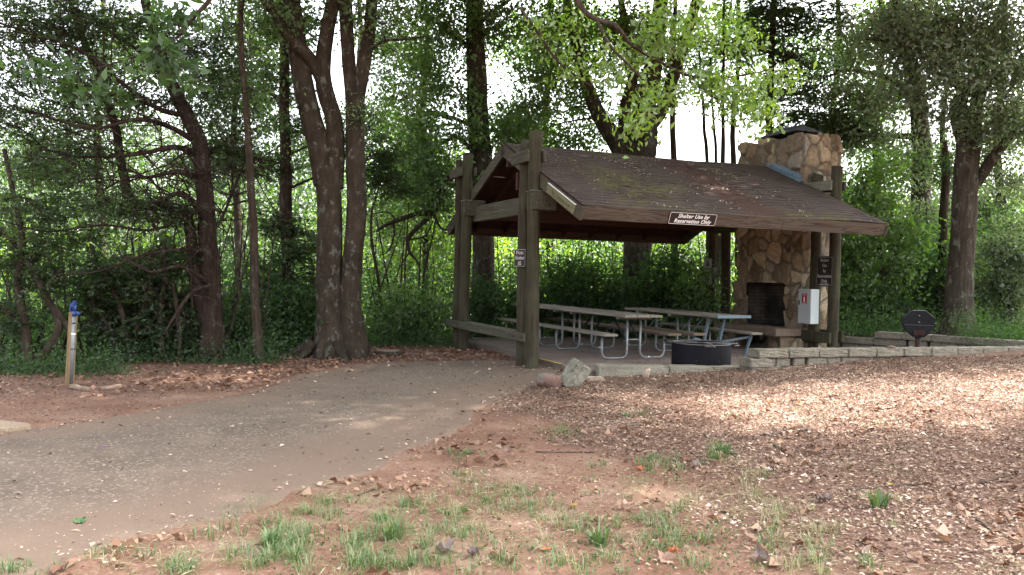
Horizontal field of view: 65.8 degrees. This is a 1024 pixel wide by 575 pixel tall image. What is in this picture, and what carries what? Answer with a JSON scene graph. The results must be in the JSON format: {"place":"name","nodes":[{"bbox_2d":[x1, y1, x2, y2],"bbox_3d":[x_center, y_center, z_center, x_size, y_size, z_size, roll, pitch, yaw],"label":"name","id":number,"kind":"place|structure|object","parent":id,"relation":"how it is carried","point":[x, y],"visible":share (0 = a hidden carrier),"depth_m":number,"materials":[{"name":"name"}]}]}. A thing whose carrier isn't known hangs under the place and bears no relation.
{"place":"outdoors","nodes":[
{"label":"outdoors","id":0,"kind":"place"},
{"bbox_2d":[0,360,561,574],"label":"asphalt path","id":1,"kind":"structure","parent":0,"point":[17,521],"depth_m":6.44,"materials":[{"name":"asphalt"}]},
{"bbox_2d":[73,516,86,523],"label":"fallen leaf","id":2,"kind":"object","parent":1,"relation":"on","point":[81,519],"visible":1,"depth_m":4.56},
{"bbox_2d":[0,360,560,560],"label":"path debris","id":3,"kind":"object","parent":1,"relation":"on","point":[318,483],"visible":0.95,"depth_m":7.99,"materials":[{"name":"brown wood"}]},
{"bbox_2d":[0,263,1023,574],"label":"ground","id":4,"kind":"structure","parent":0,"point":[492,425],"depth_m":5.78,"materials":[{"name":"soil"}]},
{"bbox_2d":[0,420,31,432],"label":"concrete pad","id":5,"kind":"object","parent":4,"relation":"on","point":[8,426],"visible":0.43,"depth_m":7.12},
{"bbox_2d":[0,149,120,365],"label":"juniper tree","id":6,"kind":"object","parent":4,"relation":"on","point":[19,263],"visible":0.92,"depth_m":12.18,"materials":[{"name":"green plant"}]},
{"bbox_2d":[65,311,77,385],"bbox_3d":[-5.500,0.859,9.876,0.138,1.123,0.098,1,1,-26],"label":"wooden post","id":7,"kind":"object","parent":4,"relation":"on","point":[67,371],"visible":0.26,"depth_m":9.82,"materials":[{"name":"brown wood"}]},
{"bbox_2d":[69,300,80,383],"bbox_3d":[-5.385,0.742,9.753,0.143,1.166,0.073,2,1,22],"label":"water hydrant","id":8,"kind":"object","parent":4,"relation":"on","point":[73,305],"visible":0.98,"depth_m":9.74,"materials":[{"name":"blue metal"}]},
{"bbox_2d":[68,384,90,391],"bbox_3d":[-5.151,1.203,9.442,0.393,0.083,0.086,2,1,34],"label":"short log","id":9,"kind":"object","parent":4,"relation":"on","point":[79,387],"visible":0.92,"depth_m":9.40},
{"bbox_2d":[0,0,187,262],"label":"woodland tree","id":10,"kind":"object","parent":4,"relation":"on","point":[151,130],"visible":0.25,"depth_m":24.64,"materials":[{"name":"green plant"}]},
{"bbox_2d":[98,383,122,390],"bbox_3d":[-4.843,1.209,9.553,0.262,0.090,0.079,0,1,-39],"label":"short log","id":11,"kind":"object","parent":4,"relation":"on","point":[119,386],"visible":0.93,"depth_m":9.54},
{"bbox_2d":[48,232,234,360],"bbox_3d":[-6.080,0.250,12.884,2.804,2.335,2.078,1,1,0],"label":"shrub","id":12,"kind":"object","parent":4,"relation":"on","point":[123,289],"visible":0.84,"depth_m":12.57,"materials":[{"name":"green plant"}]},
{"bbox_2d":[0,0,319,361],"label":"cedar tree","id":13,"kind":"object","parent":4,"relation":"on","point":[205,292],"visible":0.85,"depth_m":11.96,"materials":[{"name":"green plant"}]},
{"bbox_2d":[182,266,282,353],"bbox_3d":[-5.065,0.577,14.587,1.693,1.939,2.520,2,1,23],"label":"shrub","id":14,"kind":"object","parent":4,"relation":"on","point":[241,307],"visible":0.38,"depth_m":14.27,"materials":[{"name":"green plant"}]},
{"bbox_2d":[132,1,336,296],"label":"woodland tree","id":15,"kind":"object","parent":4,"relation":"on","point":[224,183],"visible":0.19,"depth_m":23.58,"materials":[{"name":"green plant"}]},
{"bbox_2d":[183,0,306,362],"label":"slender tree","id":16,"kind":"object","parent":4,"relation":"on","point":[254,275],"visible":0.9,"depth_m":12.55,"materials":[{"name":"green plant"}]},
{"bbox_2d":[0,341,515,397],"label":"leaf litter","id":17,"kind":"object","parent":4,"relation":"on","point":[290,362],"visible":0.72,"depth_m":11.68,"materials":[{"name":"plant"}]},
{"bbox_2d":[254,516,296,548],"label":"grass tuft","id":18,"kind":"object","parent":4,"relation":"on","point":[274,534],"visible":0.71,"depth_m":4.25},
{"bbox_2d":[247,275,315,348],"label":"shrub","id":19,"kind":"object","parent":4,"relation":"on","point":[288,300],"visible":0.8,"depth_m":15.08,"materials":[{"name":"green plant"}]},
{"bbox_2d":[222,0,428,347],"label":"cedar tree","id":20,"kind":"object","parent":4,"relation":"on","point":[289,232],"visible":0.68,"depth_m":16.36,"materials":[{"name":"green plant"}]},
{"bbox_2d":[215,0,446,363],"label":"oak tree","id":21,"kind":"object","parent":4,"relation":"on","point":[340,331],"visible":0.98,"depth_m":13.52,"materials":[{"name":"brown plant"}]},
{"bbox_2d":[258,0,447,296],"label":"woodland tree","id":22,"kind":"object","parent":4,"relation":"on","point":[368,128],"visible":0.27,"depth_m":26.51,"materials":[{"name":"green plant"}]},
{"bbox_2d":[345,158,415,340],"bbox_3d":[-2.914,-0.665,16.930,1.582,4.244,1.988,1,1,0],"label":"sapling","id":23,"kind":"object","parent":4,"relation":"on","point":[371,193],"visible":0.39,"depth_m":16.95,"materials":[{"name":"green plant"}]},
{"bbox_2d":[373,349,402,356],"bbox_3d":[-2.222,1.230,14.224,0.625,0.204,0.617,1,1,0],"label":"tree stump","id":24,"kind":"object","parent":4,"relation":"on","point":[393,352],"visible":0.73,"depth_m":14.07,"materials":[{"name":"wood"}]},
{"bbox_2d":[367,509,418,541],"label":"grass tuft","id":25,"kind":"object","parent":4,"relation":"on","point":[392,530],"visible":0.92,"depth_m":4.42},
{"bbox_2d":[362,272,452,342],"bbox_3d":[-2.249,0.606,17.173,2.299,1.875,2.471,1,1,-13],"label":"shrub","id":26,"kind":"object","parent":4,"relation":"on","point":[401,313],"visible":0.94,"depth_m":16.73,"materials":[{"name":"green plant"}]},
{"bbox_2d":[0,0,816,158],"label":"overhanging oak","id":27,"kind":"object","parent":4,"relation":"on","point":[167,73],"visible":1,"depth_m":6.99,"materials":[{"name":"green plant"}]},
{"bbox_2d":[368,174,455,282],"bbox_3d":[-2.236,-0.611,18.123,2.484,4.098,0.732,1,1,9],"label":"dead tree","id":28,"kind":"object","parent":4,"relation":"on","point":[413,231],"visible":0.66,"depth_m":17.95,"materials":[{"name":"wood"}]},
{"bbox_2d":[344,9,494,337],"bbox_3d":[-2.554,-3.798,25.030,5.486,11.953,5.105,1,1,0],"label":"woodland tree","id":29,"kind":"object","parent":4,"relation":"on","point":[440,238],"visible":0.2,"depth_m":24.51,"materials":[{"name":"green plant"}]},
{"bbox_2d":[401,176,454,335],"bbox_3d":[-1.786,-0.529,17.977,1.589,4.073,1.825,1,1,0],"label":"sapling","id":30,"kind":"object","parent":4,"relation":"on","point":[434,208],"visible":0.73,"depth_m":17.86,"materials":[{"name":"green plant"}]},
{"bbox_2d":[436,536,453,553],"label":"fallen leaf","id":31,"kind":"object","parent":4,"relation":"on","point":[449,544],"visible":0.98,"depth_m":4.21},
{"bbox_2d":[0,407,910,574],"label":"grass","id":32,"kind":"structure","parent":4,"relation":"on","point":[356,559],"depth_m":4.41,"materials":[{"name":"plant"}]},
{"bbox_2d":[365,0,552,336],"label":"tall oak","id":33,"kind":"object","parent":4,"relation":"on","point":[480,24],"visible":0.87,"depth_m":18.58,"materials":[{"name":"green plant"}]},
{"bbox_2d":[0,169,935,316],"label":"distant woods","id":34,"kind":"object","parent":4,"relation":"on","point":[377,244],"depth_m":45.39,"materials":[{"name":"green plant"}]},
{"bbox_2d":[467,545,479,555],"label":"fallen leaf","id":35,"kind":"object","parent":4,"relation":"on","point":[472,550],"visible":0.97,"depth_m":4.18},
{"bbox_2d":[447,262,516,338],"bbox_3d":[-0.614,0.398,17.591,1.711,2.086,2.900,1,1,0],"label":"shrub","id":36,"kind":"object","parent":4,"relation":"on","point":[488,304],"visible":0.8,"depth_m":17.25,"materials":[{"name":"green plant"}]},
{"bbox_2d":[0,176,1022,356],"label":"bright woods","id":37,"kind":"object","parent":4,"relation":"on","point":[505,241],"visible":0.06,"depth_m":26.22,"materials":[{"name":"green plant"}]},
{"bbox_2d":[0,105,1023,344],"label":"shaded woods","id":38,"kind":"object","parent":4,"relation":"on","point":[310,206],"visible":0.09,"depth_m":29.12,"materials":[{"name":"green plant"}]},
{"bbox_2d":[0,176,1023,364],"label":"undergrowth","id":39,"kind":"object","parent":4,"relation":"on","point":[375,291],"depth_m":16.84,"materials":[{"name":"plant"}]},
{"bbox_2d":[0,293,1023,380],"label":"groundcover","id":40,"kind":"object","parent":4,"relation":"on","point":[997,331],"visible":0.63,"depth_m":13.30,"materials":[{"name":"green plant"}]},
{"bbox_2d":[0,366,1023,574],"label":"soil debris","id":41,"kind":"object","parent":4,"relation":"on","point":[484,540],"visible":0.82,"depth_m":5.61,"materials":[{"name":"brown soil"}]},
{"bbox_2d":[218,492,814,574],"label":"clover","id":42,"kind":"object","parent":4,"relation":"on","point":[637,560],"visible":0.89,"depth_m":4.27,"materials":[{"name":"green plant"}]},
{"bbox_2d":[485,274,565,333],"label":"shrub","id":43,"kind":"object","parent":4,"relation":"on","point":[541,299],"visible":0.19,"depth_m":18.21,"materials":[{"name":"green plant"}]},
{"bbox_2d":[52,390,1023,574],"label":"dead leaves","id":44,"kind":"object","parent":4,"relation":"on","point":[670,556],"visible":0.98,"depth_m":5.16,"materials":[{"name":"brown plant"}]},
{"bbox_2d":[72,452,1023,574],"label":"dry straw","id":45,"kind":"object","parent":4,"relation":"on","point":[639,490],"visible":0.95,"depth_m":4.76,"materials":[{"name":"beige plant"}]},
{"bbox_2d":[536,372,563,387],"bbox_3d":[0.507,1.241,10.478,0.410,0.233,0.289,7,0,-11],"label":"boulder","id":46,"kind":"object","parent":4,"relation":"on","point":[546,380],"visible":0.88,"depth_m":10.37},
{"bbox_2d":[485,0,628,289],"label":"woodland tree","id":47,"kind":"object","parent":4,"relation":"on","point":[518,62],"visible":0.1,"depth_m":28.49,"materials":[{"name":"green plant"}]},
{"bbox_2d":[535,451,594,452],"bbox_3d":[0.445,1.375,6.622,0.498,0.015,0.014,1,1,-3],"label":"stick","id":48,"kind":"object","parent":4,"relation":"on","point":[566,451],"visible":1,"depth_m":6.62,"materials":[{"name":"wood"}]},
{"bbox_2d":[560,357,591,386],"bbox_3d":[0.835,1.159,10.520,0.270,0.386,0.213,36,-1,-25],"label":"slab rock","id":49,"kind":"object","parent":4,"relation":"on","point":[576,372],"visible":0.84,"depth_m":10.43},
{"bbox_2d":[539,244,619,336],"bbox_3d":[1.433,0.221,18.963,2.408,2.528,2.599,1,1,0],"label":"shrub","id":50,"kind":"object","parent":4,"relation":"on","point":[574,281],"visible":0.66,"depth_m":18.68,"materials":[{"name":"green plant"}]},
{"bbox_2d":[585,376,604,381],"bbox_3d":[1.141,1.286,11.023,0.276,0.103,0.170,1,1,-17],"label":"flat stone","id":51,"kind":"object","parent":4,"relation":"on","point":[594,378],"visible":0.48,"depth_m":10.96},
{"bbox_2d":[484,0,706,336],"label":"forked oak","id":52,"kind":"object","parent":4,"relation":"on","point":[591,101],"visible":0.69,"depth_m":20.18,"materials":[{"name":"green plant"}]},
{"bbox_2d":[583,520,617,547],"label":"grass tuft","id":53,"kind":"object","parent":4,"relation":"on","point":[598,539],"visible":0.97,"depth_m":4.36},
{"bbox_2d":[576,263,650,337],"bbox_3d":[2.375,0.450,18.784,1.949,2.109,2.498,1,1,0],"label":"shrub","id":54,"kind":"object","parent":4,"relation":"on","point":[616,301],"visible":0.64,"depth_m":18.45,"materials":[{"name":"green plant"}]},
{"bbox_2d":[594,363,668,377],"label":"concrete curb","id":55,"kind":"structure","parent":4,"relation":"on","point":[608,370],"depth_m":11.46,"materials":[{"name":"concrete"}]},
{"bbox_2d":[622,237,718,338],"bbox_3d":[3.791,0.168,18.983,2.530,2.869,2.160,2,1,39],"label":"shrub","id":56,"kind":"object","parent":4,"relation":"on","point":[654,298],"visible":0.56,"depth_m":18.76,"materials":[{"name":"green plant"}]},
{"bbox_2d":[661,0,714,322],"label":"slim tree","id":57,"kind":"object","parent":4,"relation":"on","point":[673,150],"visible":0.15,"depth_m":20.87,"materials":[{"name":"green plant"}]},
{"bbox_2d":[664,364,712,372],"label":"concrete curb","id":58,"kind":"structure","parent":4,"relation":"on","point":[673,368],"depth_m":11.55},
{"bbox_2d":[658,250,734,339],"bbox_3d":[4.163,0.356,17.997,1.664,2.405,2.224,1,1,11],"label":"shrub","id":59,"kind":"object","parent":4,"relation":"on","point":[701,299],"visible":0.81,"depth_m":17.73,"materials":[{"name":"green plant"}]},
{"bbox_2d":[680,44,732,321],"bbox_3d":[5.454,-2.683,22.566,1.545,8.412,1.557,1,1,0],"label":"slim tree","id":60,"kind":"object","parent":4,"relation":"on","point":[714,135],"visible":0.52,"depth_m":22.40,"materials":[{"name":"green plant"}]},
{"bbox_2d":[686,28,727,256],"bbox_3d":[5.196,-2.787,21.960,1.806,8.628,1.698,1,1,0],"label":"slim tree","id":61,"kind":"object","parent":4,"relation":"on","point":[706,149],"visible":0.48,"depth_m":21.90,"materials":[{"name":"green plant"}]},
{"bbox_2d":[715,443,730,452],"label":"grass tuft","id":62,"kind":"object","parent":4,"relation":"on","point":[723,447],"visible":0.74,"depth_m":6.59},
{"bbox_2d":[709,365,739,370],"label":"concrete curb","id":63,"kind":"structure","parent":4,"relation":"on","point":[720,367],"depth_m":11.66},
{"bbox_2d":[695,0,754,255],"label":"slim tree","id":64,"kind":"object","parent":4,"relation":"on","point":[724,2],"visible":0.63,"depth_m":21.38,"materials":[{"name":"green plant"}]},
{"bbox_2d":[662,0,803,302],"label":"woodland tree","id":65,"kind":"object","parent":4,"relation":"on","point":[732,146],"visible":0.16,"depth_m":26.80,"materials":[{"name":"green plant"}]},
{"bbox_2d":[470,353,1023,574],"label":"wood mulch","id":66,"kind":"object","parent":4,"relation":"on","point":[829,439],"visible":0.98,"depth_m":7.30,"materials":[{"name":"wood"}]},
{"bbox_2d":[642,368,649,377],"bbox_3d":[1.905,1.225,11.217,0.109,0.189,0.067,27,6,-27],"label":"split stone","id":67,"kind":"object","parent":66,"relation":"on","point":[646,373],"visible":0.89,"depth_m":11.19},
{"bbox_2d":[856,484,904,508],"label":"grass tuft","id":68,"kind":"object","parent":66,"relation":"on","point":[878,499],"visible":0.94,"depth_m":5.05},
{"bbox_2d":[739,366,781,370],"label":"step block","id":69,"kind":"structure","parent":4,"relation":"on","point":[752,369],"depth_m":11.30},
{"bbox_2d":[737,357,772,367],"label":"step block","id":70,"kind":"structure","parent":69,"relation":"on","point":[751,362],"depth_m":11.27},
{"bbox_2d":[752,543,770,561],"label":"fallen leaf","id":71,"kind":"object","parent":4,"relation":"on","point":[759,550],"visible":1,"depth_m":4.17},
{"bbox_2d":[761,428,812,435],"bbox_3d":[2.529,1.330,7.294,0.562,0.052,0.030,1,1,-17],"label":"stick","id":72,"kind":"object","parent":4,"relation":"on","point":[772,433],"visible":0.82,"depth_m":7.28,"materials":[{"name":"wood"}]},
{"bbox_2d":[702,0,882,154],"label":"pine tree","id":73,"kind":"object","parent":4,"relation":"on","point":[769,13],"visible":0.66,"depth_m":22.51,"materials":[{"name":"green plant"}]},
{"bbox_2d":[815,492,831,500],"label":"fallen leaf","id":74,"kind":"object","parent":4,"relation":"on","point":[827,497],"visible":0.94,"depth_m":5.22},
{"bbox_2d":[759,0,907,249],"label":"woodland tree","id":75,"kind":"object","parent":4,"relation":"on","point":[822,59],"visible":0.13,"depth_m":27.54,"materials":[{"name":"green plant"}]},
{"bbox_2d":[839,239,895,323],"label":"shrub","id":76,"kind":"object","parent":4,"relation":"on","point":[854,284],"visible":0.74,"depth_m":18.04,"materials":[{"name":"green plant"}]},
{"bbox_2d":[838,336,901,346],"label":"retaining wall","id":77,"kind":"structure","parent":4,"relation":"on","point":[849,341],"depth_m":15.39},
{"bbox_2d":[784,0,974,310],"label":"tall oak","id":78,"kind":"object","parent":4,"relation":"on","point":[921,148],"visible":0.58,"depth_m":22.29,"materials":[{"name":"green plant"}]},
{"bbox_2d":[846,482,922,490],"bbox_3d":[2.614,1.386,5.524,0.638,0.036,0.019,1,1,-14],"label":"stick","id":79,"kind":"object","parent":4,"relation":"on","point":[860,488],"visible":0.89,"depth_m":5.52,"materials":[{"name":"wood"}]},
{"bbox_2d":[747,346,1023,366],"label":"retaining wall","id":80,"kind":"structure","parent":4,"relation":"on","point":[786,357],"depth_m":11.86,"materials":[{"name":"stone"}]},
{"bbox_2d":[818,0,969,260],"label":"woodland tree","id":81,"kind":"object","parent":4,"relation":"on","point":[878,147],"visible":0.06,"depth_m":25.80,"materials":[{"name":"green plant"}]},
{"bbox_2d":[839,146,949,321],"bbox_3d":[8.566,-1.102,18.531,3.295,4.542,2.898,1,1,-25],"label":"leaning tree","id":82,"kind":"object","parent":4,"relation":"on","point":[874,202],"visible":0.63,"depth_m":18.18,"materials":[{"name":"green plant"}]},
{"bbox_2d":[851,275,941,325],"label":"shrub","id":83,"kind":"object","parent":4,"relation":"on","point":[897,308],"visible":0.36,"depth_m":17.69,"materials":[{"name":"green plant"}]},
{"bbox_2d":[901,310,937,346],"bbox_3d":[6.655,0.897,12.954,0.507,1.055,0.302,2,1,20],"label":"pedestal grill","id":84,"kind":"object","parent":4,"relation":"on","point":[918,325],"visible":0.9,"depth_m":12.85,"materials":[{"name":"metal"}]},
{"bbox_2d":[891,235,947,320],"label":"shrub","id":85,"kind":"object","parent":4,"relation":"on","point":[927,288],"visible":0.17,"depth_m":19.07,"materials":[{"name":"green plant"}]},
{"bbox_2d":[825,0,1023,335],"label":"broad oak","id":86,"kind":"object","parent":4,"relation":"on","point":[938,41],"visible":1,"depth_m":14.28,"materials":[{"name":"green plant"}]},
{"bbox_2d":[907,141,954,320],"bbox_3d":[10.199,-1.190,18.918,1.615,4.630,2.091,1,1,0],"label":"dark tree","id":87,"kind":"object","parent":4,"relation":"on","point":[946,170],"visible":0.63,"depth_m":18.89,"materials":[{"name":"green plant"}]},
{"bbox_2d":[885,1,1009,266],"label":"woodland tree","id":88,"kind":"object","parent":4,"relation":"on","point":[953,158],"visible":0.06,"depth_m":26.71,"materials":[{"name":"green plant"}]},
{"bbox_2d":[874,331,1023,346],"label":"retaining wall","id":89,"kind":"structure","parent":4,"relation":"on","point":[903,339],"depth_m":14.37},
{"bbox_2d":[900,11,1023,238],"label":"woodland tree","id":90,"kind":"object","parent":4,"relation":"on","point":[1001,205],"visible":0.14,"depth_m":25.72,"materials":[{"name":"green plant"}]},
{"bbox_2d":[962,504,989,528],"bbox_3d":[2.858,1.409,4.896,0.024,0.028,0.468,1,1,12],"label":"stick","id":91,"kind":"object","parent":4,"relation":"on","point":[982,522],"visible":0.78,"depth_m":4.79,"materials":[{"name":"wood"}]},
{"bbox_2d":[974,240,1019,322],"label":"shrub","id":92,"kind":"object","parent":4,"relation":"on","point":[976,309],"visible":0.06,"depth_m":18.70,"materials":[{"name":"green plant"}]},
{"bbox_2d":[974,208,1023,326],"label":"shrub","id":93,"kind":"object","parent":4,"relation":"on","point":[1004,283],"visible":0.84,"depth_m":17.30,"materials":[{"name":"green plant"}]},
{"bbox_2d":[980,470,1023,483],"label":"stick","id":94,"kind":"object","parent":4,"relation":"on","point":[995,478],"visible":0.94,"depth_m":5.69,"materials":[{"name":"wood"}]},
{"bbox_2d":[0,0,1023,281],"label":"sky","id":95,"kind":"structure","parent":0,"point":[689,132],"materials":[{"name":"white"}]},
{"bbox_2d":[469,337,767,375],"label":"concrete floor","id":96,"kind":"structure","parent":0,"point":[508,348],"depth_m":14.87,"materials":[{"name":"concrete"}]},
{"bbox_2d":[495,303,603,345],"bbox_3d":[0.773,0.761,16.518,1.500,0.761,2.380,1,1,-23],"label":"picnic table","id":97,"kind":"object","parent":96,"relation":"on","point":[555,308],"visible":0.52,"depth_m":15.92,"materials":[{"name":"wood"}]},
{"bbox_2d":[543,309,680,358],"bbox_3d":[1.731,0.817,14.307,1.500,0.761,2.380,1,1,-23],"label":"picnic table","id":98,"kind":"object","parent":96,"relation":"on","point":[627,316],"visible":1,"depth_m":13.79,"materials":[{"name":"grey wood"}]},
{"bbox_2d":[559,338,760,362],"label":"floor leaves","id":99,"kind":"object","parent":96,"relation":"on","point":[634,343],"visible":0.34,"depth_m":14.92,"materials":[{"name":"brown plant"}]},
{"bbox_2d":[445,130,889,368],"bbox_3d":[2.591,-0.547,15.165,6.518,4.199,5.990,1,1,-23],"label":"picnic shelter","id":100,"kind":"object","parent":96,"relation":"on","point":[523,206],"visible":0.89,"depth_m":13.97,"materials":[{"name":"wood"}]},
{"bbox_2d":[514,249,525,266],"bbox_3d":[0.126,-0.479,12.766,0.010,0.285,0.265,0,1,-43],"label":"shelter number sign","id":101,"kind":"object","parent":100,"relation":"attached to","point":[519,257],"visible":1,"depth_m":12.75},
{"bbox_2d":[546,183,576,214],"bbox_3d":[0.724,-1.331,11.796,0.028,0.156,1.000,1,25,-23],"label":"trim board","id":102,"kind":"object","parent":100,"relation":"attached to","point":[562,199],"visible":1,"depth_m":11.75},
{"bbox_2d":[493,143,868,216],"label":"moss","id":103,"kind":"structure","parent":100,"relation":"on","point":[672,182],"depth_m":13.47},
{"bbox_2d":[668,211,716,225],"bbox_3d":[2.740,-1.038,11.990,0.860,0.195,0.012,1,25,-23],"label":"reservation sign","id":104,"kind":"object","parent":100,"relation":"attached to","point":[689,218],"visible":1,"depth_m":11.98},
{"bbox_2d":[703,258,711,285],"bbox_3d":[4.485,-0.357,18.174,0.010,0.620,0.300,1,1,-23],"label":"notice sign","id":105,"kind":"object","parent":100,"relation":"attached to","point":[707,260],"visible":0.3,"depth_m":18.14,"materials":[{"name":"grey"}]},
{"bbox_2d":[715,236,720,277],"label":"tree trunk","id":106,"kind":"object","parent":100,"relation":"attached to","point":[718,252],"visible":0.94,"depth_m":17.91,"materials":[{"name":"wood"}]},
{"bbox_2d":[798,289,818,323],"bbox_3d":[5.691,0.362,15.216,0.229,0.660,0.325,1,1,-23],"label":"extinguisher cabinet","id":107,"kind":"object","parent":100,"relation":"attached to","point":[808,306],"visible":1,"depth_m":15.10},
{"bbox_2d":[816,256,832,285],"bbox_3d":[5.911,-0.310,14.978,0.010,0.565,0.410,1,1,-23],"label":"sign","id":108,"kind":"object","parent":100,"relation":"attached to","point":[824,271],"visible":1,"depth_m":14.97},
{"bbox_2d":[608,308,761,355],"bbox_3d":[3.251,0.835,15.163,1.490,0.774,3.070,1,1,-23],"label":"picnic table","id":109,"kind":"object","parent":96,"relation":"on","point":[708,316],"visible":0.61,"depth_m":14.80,"materials":[{"name":"grey wood"}]},
{"bbox_2d":[664,339,739,365],"bbox_3d":[2.966,1.030,12.240,1.019,0.453,0.926,2,1,36],"label":"fire ring","id":110,"kind":"object","parent":96,"relation":"on","point":[704,352],"visible":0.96,"depth_m":11.91,"materials":[{"name":"metal"}]},
{"bbox_2d":[713,268,717,339],"bbox_3d":[4.580,0.375,17.907,0.070,1.650,0.120,1,1,-23],"label":"electric conduit","id":111,"kind":"object","parent":96,"relation":"on","point":[715,269],"visible":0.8,"depth_m":17.89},
{"bbox_2d":[715,125,843,347],"bbox_3d":[5.447,-0.916,16.416,1.658,4.844,2.152,1,1,-23],"label":"stone fireplace","id":112,"kind":"object","parent":96,"relation":"on","point":[773,266],"visible":0.59,"depth_m":16.00,"materials":[{"name":"stone"}]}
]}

